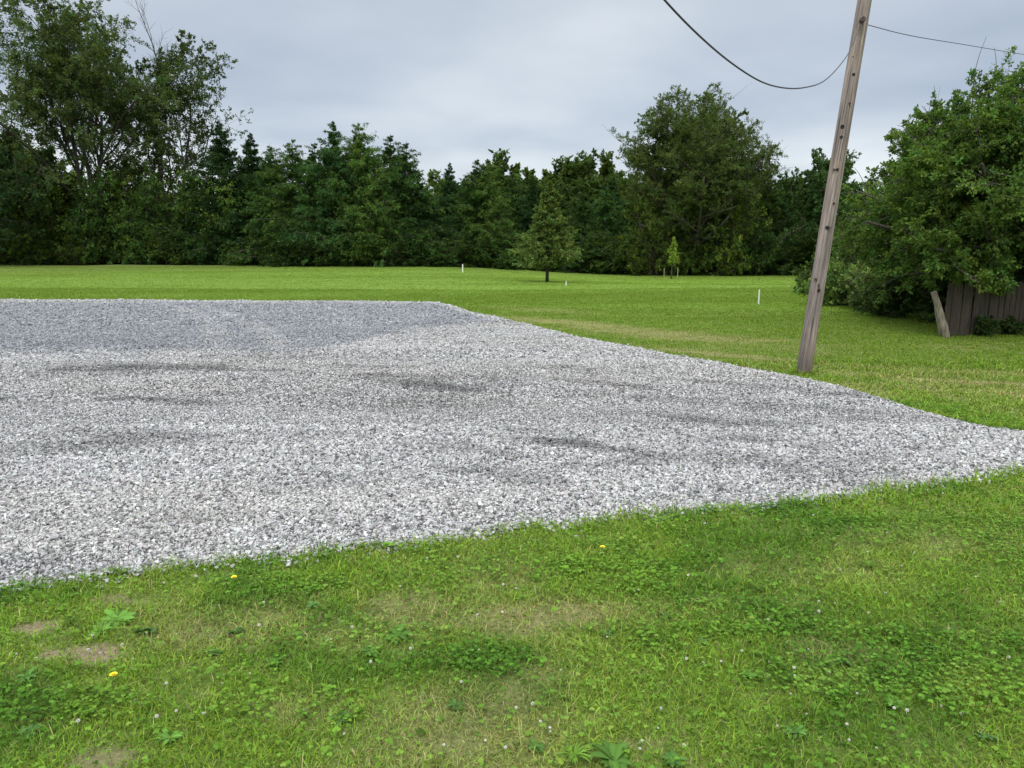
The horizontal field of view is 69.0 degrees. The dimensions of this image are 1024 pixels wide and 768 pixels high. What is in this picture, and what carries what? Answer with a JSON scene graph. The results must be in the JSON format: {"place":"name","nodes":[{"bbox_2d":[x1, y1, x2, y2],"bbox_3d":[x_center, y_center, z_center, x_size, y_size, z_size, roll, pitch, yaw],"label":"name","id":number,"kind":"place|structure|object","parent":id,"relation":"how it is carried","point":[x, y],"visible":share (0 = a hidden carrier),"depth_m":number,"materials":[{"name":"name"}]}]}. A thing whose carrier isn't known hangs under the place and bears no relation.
{"place":"outdoors","nodes":[
{"label":"outdoors","id":0,"kind":"place"},
{"bbox_2d":[0,264,1023,767],"bbox_3d":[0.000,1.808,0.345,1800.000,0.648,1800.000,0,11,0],"label":"ground","id":1,"kind":"structure","parent":0,"point":[118,752],"depth_m":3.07,"materials":[{"name":"green plant"}]},
{"bbox_2d":[0,202,70,264],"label":"tall shrub","id":2,"kind":"object","parent":1,"relation":"on","point":[14,245],"visible":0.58,"depth_m":51.93,"materials":[{"name":"green plant"}]},
{"bbox_2d":[0,125,76,258],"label":"broadleaf tree","id":3,"kind":"object","parent":1,"relation":"on","point":[19,181],"visible":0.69,"depth_m":49.69,"materials":[{"name":"green plant"}]},
{"bbox_2d":[17,230,66,264],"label":"tall shrub","id":4,"kind":"object","parent":1,"relation":"on","point":[48,261],"visible":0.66,"depth_m":52.10,"materials":[{"name":"green plant"}]},
{"bbox_2d":[2,149,88,263],"bbox_3d":[-33.616,-12.595,54.316,7.415,8.585,8.500,-2,11,-10],"label":"tall shrub","id":5,"kind":"object","parent":1,"relation":"on","point":[56,189],"visible":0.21,"depth_m":52.75,"materials":[{"name":"green plant"}]},
{"bbox_2d":[6,133,87,207],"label":"broadleaf tree","id":6,"kind":"object","parent":1,"relation":"on","point":[68,176],"visible":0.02,"depth_m":75.96,"materials":[{"name":"green plant"}]},
{"bbox_2d":[12,179,94,263],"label":"tall shrub","id":7,"kind":"object","parent":1,"relation":"on","point":[52,212],"visible":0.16,"depth_m":53.11,"materials":[{"name":"green plant"}]},
{"bbox_2d":[41,217,113,264],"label":"tall shrub","id":8,"kind":"object","parent":1,"relation":"on","point":[79,255],"visible":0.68,"depth_m":52.12,"materials":[{"name":"green plant"}]},
{"bbox_2d":[29,158,132,252],"bbox_3d":[-31.702,-12.756,55.660,7.230,7.920,6.789,-2,11,-11],"label":"tall shrub","id":9,"kind":"object","parent":1,"relation":"on","point":[56,237],"visible":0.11,"depth_m":53.60,"materials":[{"name":"green plant"}]},
{"bbox_2d":[51,163,132,264],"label":"tall shrub","id":10,"kind":"object","parent":1,"relation":"on","point":[79,223],"visible":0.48,"depth_m":52.41,"materials":[{"name":"green plant"}]},
{"bbox_2d":[64,155,154,264],"bbox_3d":[-28.759,-12.578,54.529,7.532,8.452,6.570,-10,15,-43],"label":"tall shrub","id":11,"kind":"object","parent":1,"relation":"on","point":[122,194],"visible":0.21,"depth_m":53.03,"materials":[{"name":"green plant"}]},
{"bbox_2d":[94,609,135,630],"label":"broadleaf weed","id":12,"kind":"object","parent":1,"relation":"on","point":[126,615],"visible":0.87,"depth_m":3.19,"materials":[{"name":"green plant"}]},
{"bbox_2d":[0,0,238,217],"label":"broadleaf tree","id":13,"kind":"object","parent":1,"relation":"on","point":[69,77],"visible":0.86,"depth_m":51.38,"materials":[{"name":"green plant"}]},
{"bbox_2d":[77,146,178,264],"bbox_3d":[-27.978,-12.964,55.024,7.060,9.083,8.094,-3,11,-17],"label":"tall shrub","id":14,"kind":"object","parent":1,"relation":"on","point":[108,242],"visible":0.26,"depth_m":53.59,"materials":[{"name":"green plant"}]},
{"bbox_2d":[91,154,179,263],"bbox_3d":[-26.974,-12.662,55.684,6.140,8.535,7.397,4,12,22],"label":"tall shrub","id":15,"kind":"object","parent":1,"relation":"on","point":[124,165],"visible":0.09,"depth_m":54.25,"materials":[{"name":"green plant"}]},
{"bbox_2d":[107,200,167,264],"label":"tall shrub","id":16,"kind":"object","parent":1,"relation":"on","point":[148,256],"visible":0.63,"depth_m":52.08,"materials":[{"name":"green plant"}]},
{"bbox_2d":[111,168,194,264],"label":"tall shrub","id":17,"kind":"object","parent":1,"relation":"on","point":[149,205],"visible":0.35,"depth_m":52.06,"materials":[{"name":"green plant"}]},
{"bbox_2d":[140,219,194,264],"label":"tall shrub","id":18,"kind":"object","parent":1,"relation":"on","point":[168,252],"visible":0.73,"depth_m":51.41,"materials":[{"name":"green plant"}]},
{"bbox_2d":[83,0,252,197],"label":"broadleaf tree","id":19,"kind":"object","parent":1,"relation":"on","point":[163,147],"visible":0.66,"depth_m":53.85,"materials":[{"name":"green plant"}]},
{"bbox_2d":[153,728,183,744],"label":"broadleaf weed","id":20,"kind":"object","parent":1,"relation":"on","point":[164,736],"visible":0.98,"depth_m":2.43,"materials":[{"name":"green plant"}]},
{"bbox_2d":[140,152,215,263],"bbox_3d":[-23.554,-12.494,54.199,6.518,8.385,7.473,-3,11,-14],"label":"tall shrub","id":21,"kind":"object","parent":1,"relation":"on","point":[188,203],"visible":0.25,"depth_m":52.65,"materials":[{"name":"green plant"}]},
{"bbox_2d":[158,172,208,262],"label":"conifer","id":22,"kind":"object","parent":1,"relation":"on","point":[179,212],"visible":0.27,"depth_m":52.65,"materials":[{"name":"green plant"}]},
{"bbox_2d":[152,191,226,264],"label":"tall shrub","id":23,"kind":"object","parent":1,"relation":"on","point":[187,247],"visible":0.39,"depth_m":51.20,"materials":[{"name":"green plant"}]},
{"bbox_2d":[181,156,246,262],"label":"tall shrub","id":24,"kind":"object","parent":1,"relation":"on","point":[202,240],"visible":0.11,"depth_m":51.53,"materials":[{"name":"green plant"}]},
{"bbox_2d":[162,120,269,264],"bbox_3d":[-20.014,-13.242,52.312,8.887,10.112,9.213,-8,13,-34],"label":"conifer","id":25,"kind":"object","parent":1,"relation":"on","point":[219,154],"visible":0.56,"depth_m":51.34,"materials":[{"name":"green plant"}]},
{"bbox_2d":[204,227,255,265],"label":"tall shrub","id":26,"kind":"object","parent":1,"relation":"on","point":[216,257],"visible":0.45,"depth_m":51.30,"materials":[{"name":"green plant"}]},
{"bbox_2d":[195,175,286,265],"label":"tall shrub","id":27,"kind":"object","parent":1,"relation":"on","point":[228,203],"visible":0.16,"depth_m":50.57,"materials":[{"name":"green plant"}]},
{"bbox_2d":[205,132,280,264],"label":"conifer","id":28,"kind":"object","parent":1,"relation":"on","point":[249,160],"visible":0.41,"depth_m":51.16,"materials":[{"name":"green plant"}]},
{"bbox_2d":[215,143,297,264],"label":"conifer","id":29,"kind":"object","parent":1,"relation":"on","point":[264,179],"visible":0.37,"depth_m":50.36,"materials":[{"name":"green plant"}]},
{"bbox_2d":[228,198,286,264],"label":"tall shrub","id":30,"kind":"object","parent":1,"relation":"on","point":[251,237],"visible":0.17,"depth_m":50.61,"materials":[{"name":"green plant"}]},
{"bbox_2d":[218,138,349,266],"bbox_3d":[-15.197,-11.981,51.385,11.420,9.441,10.103,3,11,17],"label":"conifer","id":31,"kind":"object","parent":1,"relation":"on","point":[285,187],"visible":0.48,"depth_m":49.97,"materials":[{"name":"green plant"}]},
{"bbox_2d":[259,216,329,266],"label":"tall shrub","id":32,"kind":"object","parent":1,"relation":"on","point":[281,245],"visible":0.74,"depth_m":48.21,"materials":[{"name":"green plant"}]},
{"bbox_2d":[254,142,356,266],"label":"conifer","id":33,"kind":"object","parent":1,"relation":"on","point":[312,157],"visible":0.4,"depth_m":49.82,"materials":[{"name":"green plant"}]},
{"bbox_2d":[282,227,348,266],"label":"tall shrub","id":34,"kind":"object","parent":1,"relation":"on","point":[319,261],"visible":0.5,"depth_m":48.66,"materials":[{"name":"green plant"}]},
{"bbox_2d":[272,121,385,255],"bbox_3d":[-11.991,-12.709,50.460,8.443,9.764,8.753,5,12,23],"label":"conifer","id":35,"kind":"object","parent":1,"relation":"on","point":[334,160],"visible":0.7,"depth_m":49.16,"materials":[{"name":"green plant"}]},
{"bbox_2d":[285,136,401,262],"bbox_3d":[-11.043,-12.157,51.136,9.399,9.717,8.057,2,11,9],"label":"conifer","id":36,"kind":"object","parent":1,"relation":"on","point":[332,207],"visible":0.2,"depth_m":49.39,"materials":[{"name":"green plant"}]},
{"bbox_2d":[313,224,374,266],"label":"tall shrub","id":37,"kind":"object","parent":1,"relation":"on","point":[337,256],"visible":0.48,"depth_m":48.78,"materials":[{"name":"green plant"}]},
{"bbox_2d":[343,224,390,265],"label":"tall shrub","id":38,"kind":"object","parent":1,"relation":"on","point":[368,243],"visible":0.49,"depth_m":48.74,"materials":[{"name":"green plant"}]},
{"bbox_2d":[314,123,436,266],"bbox_3d":[-9.490,-12.285,50.399,7.578,10.388,8.841,-7,13,-34],"label":"conifer","id":39,"kind":"object","parent":1,"relation":"on","point":[354,159],"visible":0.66,"depth_m":48.99,"materials":[{"name":"green plant"}]},
{"bbox_2d":[327,135,448,265],"bbox_3d":[-8.484,-12.477,52.013,9.465,9.667,9.028,0,11,-1],"label":"conifer","id":40,"kind":"object","parent":1,"relation":"on","point":[387,155],"visible":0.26,"depth_m":50.77,"materials":[{"name":"green plant"}]},
{"bbox_2d":[383,623,411,646],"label":"broadleaf weed","id":41,"kind":"object","parent":1,"relation":"on","point":[403,632],"visible":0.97,"depth_m":3.05,"materials":[{"name":"green plant"}]},
{"bbox_2d":[365,227,440,266],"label":"tall shrub","id":42,"kind":"object","parent":1,"relation":"on","point":[399,259],"visible":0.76,"depth_m":48.81,"materials":[{"name":"green plant"}]},
{"bbox_2d":[352,142,455,266],"bbox_3d":[-7.205,-11.893,50.610,7.968,8.908,7.600,-2,11,-10],"label":"conifer","id":43,"kind":"object","parent":1,"relation":"on","point":[407,182],"visible":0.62,"depth_m":49.67,"materials":[{"name":"green plant"}]},
{"bbox_2d":[385,179,458,260],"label":"conifer","id":44,"kind":"object","parent":1,"relation":"on","point":[420,221],"visible":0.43,"depth_m":50.18,"materials":[{"name":"green plant"}]},
{"bbox_2d":[403,228,463,266],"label":"tall shrub","id":45,"kind":"object","parent":1,"relation":"on","point":[448,259],"visible":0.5,"depth_m":49.01,"materials":[{"name":"green plant"}]},
{"bbox_2d":[424,168,446,203],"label":"broadleaf tree","id":46,"kind":"object","parent":1,"relation":"on","point":[432,182],"visible":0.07,"depth_m":84.98,"materials":[{"name":"green plant"}]},
{"bbox_2d":[418,226,486,266],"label":"tall shrub","id":47,"kind":"object","parent":1,"relation":"on","point":[438,259],"visible":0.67,"depth_m":49.25,"materials":[{"name":"green plant"}]},
{"bbox_2d":[427,162,484,248],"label":"conifer","id":48,"kind":"object","parent":1,"relation":"on","point":[448,187],"visible":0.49,"depth_m":51.76,"materials":[{"name":"green plant"}]},
{"bbox_2d":[426,159,519,265],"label":"conifer","id":49,"kind":"object","parent":1,"relation":"on","point":[471,195],"visible":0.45,"depth_m":50.13,"materials":[{"name":"green plant"}]},
{"bbox_2d":[443,231,502,267],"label":"tall shrub","id":50,"kind":"object","parent":1,"relation":"on","point":[471,254],"visible":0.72,"depth_m":49.15,"materials":[{"name":"green plant"}]},
{"bbox_2d":[464,162,508,208],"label":"broadleaf tree","id":51,"kind":"object","parent":1,"relation":"on","point":[493,167],"visible":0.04,"depth_m":79.20,"materials":[{"name":"green plant"}]},
{"bbox_2d":[447,163,530,268],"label":"conifer","id":52,"kind":"object","parent":1,"relation":"on","point":[490,225],"visible":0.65,"depth_m":49.78,"materials":[{"name":"green plant"}]},
{"bbox_2d":[472,228,525,269],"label":"tall shrub","id":53,"kind":"object","parent":1,"relation":"on","point":[510,260],"visible":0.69,"depth_m":48.66,"materials":[{"name":"green plant"}]},
{"bbox_2d":[479,174,526,247],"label":"conifer","id":54,"kind":"object","parent":1,"relation":"on","point":[509,189],"visible":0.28,"depth_m":51.56,"materials":[{"name":"green plant"}]},
{"bbox_2d":[481,148,535,190],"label":"broadleaf tree","id":55,"kind":"object","parent":1,"relation":"on","point":[498,158],"visible":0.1,"depth_m":85.27,"materials":[{"name":"green plant"}]},
{"bbox_2d":[0,298,1023,598],"bbox_3d":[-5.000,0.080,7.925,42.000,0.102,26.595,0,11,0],"label":"gravel lot","id":56,"kind":"structure","parent":1,"relation":"on","point":[60,560],"depth_m":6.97,"materials":[{"name":"grey gravel"}]},
{"bbox_2d":[0,396,1023,767],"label":"clover leaves","id":57,"kind":"object","parent":1,"relation":"on","point":[88,710],"visible":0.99,"depth_m":3.00,"materials":[{"name":"green plant"}]},
{"bbox_2d":[486,228,544,270],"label":"tall shrub","id":58,"kind":"object","parent":1,"relation":"on","point":[511,244],"visible":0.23,"depth_m":49.33,"materials":[{"name":"green plant"}]},
{"bbox_2d":[498,179,540,268],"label":"conifer","id":59,"kind":"object","parent":1,"relation":"on","point":[530,200],"visible":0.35,"depth_m":50.61,"materials":[{"name":"green plant"}]},
{"bbox_2d":[508,180,583,281],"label":"young tree","id":60,"kind":"object","parent":1,"relation":"on","point":[547,238],"visible":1,"depth_m":30.93,"materials":[{"name":"green plant"}]},
{"bbox_2d":[505,174,586,205],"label":"broadleaf tree","id":61,"kind":"object","parent":1,"relation":"on","point":[552,178],"visible":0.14,"depth_m":79.84,"materials":[{"name":"green plant"}]},
{"bbox_2d":[525,155,578,224],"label":"broadleaf tree","id":62,"kind":"object","parent":1,"relation":"on","point":[561,171],"visible":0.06,"depth_m":83.48,"materials":[{"name":"green plant"}]},
{"bbox_2d":[550,186,581,269],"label":"conifer","id":63,"kind":"object","parent":1,"relation":"on","point":[562,206],"visible":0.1,"depth_m":51.35,"materials":[{"name":"green plant"}]},
{"bbox_2d":[554,741,592,764],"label":"weed","id":64,"kind":"object","parent":1,"relation":"on","point":[578,751],"visible":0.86,"depth_m":2.32,"materials":[{"name":"green plant"}]},
{"bbox_2d":[543,230,626,273],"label":"tall shrub","id":65,"kind":"object","parent":1,"relation":"on","point":[580,263],"visible":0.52,"depth_m":48.45,"materials":[{"name":"green plant"}]},
{"bbox_2d":[565,192,606,272],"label":"conifer","id":66,"kind":"object","parent":1,"relation":"on","point":[582,217],"visible":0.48,"depth_m":50.34,"materials":[{"name":"green plant"}]},
{"bbox_2d":[556,177,631,219],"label":"broadleaf tree","id":67,"kind":"object","parent":1,"relation":"on","point":[591,193],"visible":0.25,"depth_m":77.21,"materials":[{"name":"green plant"}]},
{"bbox_2d":[563,225,637,273],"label":"tall shrub","id":68,"kind":"object","parent":1,"relation":"on","point":[607,264],"visible":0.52,"depth_m":48.84,"materials":[{"name":"green plant"}]},
{"bbox_2d":[564,148,638,220],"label":"broadleaf tree","id":69,"kind":"object","parent":1,"relation":"on","point":[590,167],"visible":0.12,"depth_m":80.90,"materials":[{"name":"green plant"}]},
{"bbox_2d":[589,739,631,767],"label":"broadleaf weed","id":70,"kind":"object","parent":1,"relation":"on","point":[616,759],"visible":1,"depth_m":2.32,"materials":[{"name":"green plant"}]},
{"bbox_2d":[567,226,654,274],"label":"tall shrub","id":71,"kind":"object","parent":1,"relation":"on","point":[624,261],"visible":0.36,"depth_m":48.14,"materials":[{"name":"green plant"}]},
{"bbox_2d":[588,188,635,255],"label":"conifer","id":72,"kind":"object","parent":1,"relation":"on","point":[609,219],"visible":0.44,"depth_m":51.67,"materials":[{"name":"green plant"}]},
{"bbox_2d":[586,174,642,241],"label":"conifer","id":73,"kind":"object","parent":1,"relation":"on","point":[613,192],"visible":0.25,"depth_m":56.28,"materials":[{"name":"green plant"}]},
{"bbox_2d":[608,202,644,245],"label":"conifer","id":74,"kind":"object","parent":1,"relation":"on","point":[624,220],"visible":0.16,"depth_m":51.17,"materials":[{"name":"green plant"}]},
{"bbox_2d":[615,187,693,275],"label":"tall shrub","id":75,"kind":"object","parent":1,"relation":"on","point":[654,248],"visible":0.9,"depth_m":46.96,"materials":[{"name":"green plant"}]},
{"bbox_2d":[667,236,679,278],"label":"sapling","id":76,"kind":"object","parent":1,"relation":"on","point":[673,257],"visible":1,"depth_m":43.22,"materials":[{"name":"green plant"}]},
{"bbox_2d":[660,193,720,275],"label":"tall shrub","id":77,"kind":"object","parent":1,"relation":"on","point":[690,260],"visible":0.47,"depth_m":47.32,"materials":[{"name":"green plant"}]},
{"bbox_2d":[603,82,792,274],"bbox_3d":[12.018,-12.859,47.323,11.017,11.814,10.803,-5,12,-22],"label":"broadleaf tree","id":78,"kind":"object","parent":1,"relation":"on","point":[701,158],"visible":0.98,"depth_m":45.70,"materials":[{"name":"green plant"}]},
{"bbox_2d":[677,186,772,275],"bbox_3d":[13.533,-9.649,47.521,5.221,5.787,5.561,-6,12,-30],"label":"tall shrub","id":79,"kind":"object","parent":1,"relation":"on","point":[731,254],"visible":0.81,"depth_m":46.68,"materials":[{"name":"green plant"}]},
{"bbox_2d":[708,202,779,275],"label":"tall shrub","id":80,"kind":"object","parent":1,"relation":"on","point":[762,262],"visible":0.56,"depth_m":47.39,"materials":[{"name":"green plant"}]},
{"bbox_2d":[742,179,800,274],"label":"conifer","id":81,"kind":"object","parent":1,"relation":"on","point":[766,197],"visible":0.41,"depth_m":50.55,"materials":[{"name":"green plant"}]},
{"bbox_2d":[746,222,814,275],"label":"tall shrub","id":82,"kind":"object","parent":1,"relation":"on","point":[785,267],"visible":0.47,"depth_m":48.43,"materials":[{"name":"green plant"}]},
{"bbox_2d":[766,187,811,261],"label":"conifer","id":83,"kind":"object","parent":1,"relation":"on","point":[784,205],"visible":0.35,"depth_m":50.59,"materials":[{"name":"green plant"}]},
{"bbox_2d":[769,233,814,274],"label":"tall shrub","id":84,"kind":"object","parent":1,"relation":"on","point":[782,257],"visible":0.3,"depth_m":48.68,"materials":[{"name":"green plant"}]},
{"bbox_2d":[768,147,862,253],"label":"broadleaf tree","id":85,"kind":"object","parent":1,"relation":"on","point":[811,205],"visible":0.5,"depth_m":45.65,"materials":[{"name":"green plant"}]},
{"bbox_2d":[786,225,846,275],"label":"tall shrub","id":86,"kind":"object","parent":1,"relation":"on","point":[808,245],"visible":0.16,"depth_m":48.56,"materials":[{"name":"green plant"}]},
{"bbox_2d":[795,257,867,305],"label":"shrub","id":87,"kind":"object","parent":1,"relation":"on","point":[832,292],"visible":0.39,"depth_m":18.22,"materials":[{"name":"green plant"}]},
{"bbox_2d":[796,0,871,372],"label":"utility pole","id":88,"kind":"object","parent":1,"relation":"on","point":[826,229],"visible":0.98,"depth_m":8.81,"materials":[{"name":"brown wood"}]},
{"bbox_2d":[663,0,860,88],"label":"service cable","id":89,"kind":"object","parent":88,"relation":"attached to","point":[695,32],"visible":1,"depth_m":4.63,"materials":[{"name":"black plastic"}]},
{"bbox_2d":[789,208,892,287],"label":"shrub","id":90,"kind":"object","parent":1,"relation":"on","point":[852,256],"visible":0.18,"depth_m":21.08,"materials":[{"name":"green plant"}]},
{"bbox_2d":[791,157,921,287],"bbox_3d":[10.779,-4.315,21.515,4.426,4.106,4.442,-8,13,-35],"label":"shrub","id":91,"kind":"object","parent":1,"relation":"on","point":[853,212],"visible":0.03,"depth_m":21.40,"materials":[{"name":"green plant"}]},
{"bbox_2d":[833,174,883,248],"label":"broadleaf tree","id":92,"kind":"object","parent":1,"relation":"on","point":[857,210],"visible":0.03,"depth_m":39.33,"materials":[{"name":"green plant"}]},
{"bbox_2d":[837,260,932,309],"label":"shrub","id":93,"kind":"object","parent":1,"relation":"on","point":[862,278],"visible":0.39,"depth_m":17.01,"materials":[{"name":"green plant"}]},
{"bbox_2d":[848,269,929,317],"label":"shrub","id":94,"kind":"object","parent":1,"relation":"on","point":[892,308],"visible":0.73,"depth_m":15.21,"materials":[{"name":"green plant"}]},
{"bbox_2d":[818,38,1023,315],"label":"broadleaf tree","id":95,"kind":"object","parent":1,"relation":"on","point":[944,176],"visible":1,"depth_m":12.22,"materials":[{"name":"green plant"}]},
{"bbox_2d":[878,251,973,312],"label":"shrub","id":96,"kind":"object","parent":1,"relation":"on","point":[941,293],"visible":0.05,"depth_m":16.61,"materials":[{"name":"green plant"}]},
{"bbox_2d":[931,291,949,337],"bbox_3d":[7.067,-1.114,12.287,0.381,0.838,0.117,2,11,12],"label":"fence post","id":97,"kind":"object","parent":1,"relation":"on","point":[943,324],"visible":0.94,"depth_m":12.25,"materials":[{"name":"grey wood"}]},
{"bbox_2d":[909,195,1023,322],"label":"shrub","id":98,"kind":"object","parent":1,"relation":"on","point":[1018,273],"visible":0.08,"depth_m":14.10,"materials":[{"name":"green plant"}]},
{"bbox_2d":[945,280,1023,334],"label":"board fence","id":99,"kind":"object","parent":1,"relation":"on","point":[963,324],"visible":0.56,"depth_m":12.48,"materials":[{"name":"brown wood"}]},
{"bbox_2d":[969,311,1000,336],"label":"shrub","id":100,"kind":"object","parent":1,"relation":"on","point":[986,326],"visible":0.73,"depth_m":12.38,"materials":[{"name":"green plant"}]},
{"bbox_2d":[998,315,1023,334],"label":"shrub","id":101,"kind":"object","parent":1,"relation":"on","point":[1009,325],"visible":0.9,"depth_m":12.60,"materials":[{"name":"green plant"}]},
{"bbox_2d":[0,0,1023,214],"label":"sky","id":102,"kind":"structure","parent":0,"point":[455,81],"materials":[{"name":"grey"}]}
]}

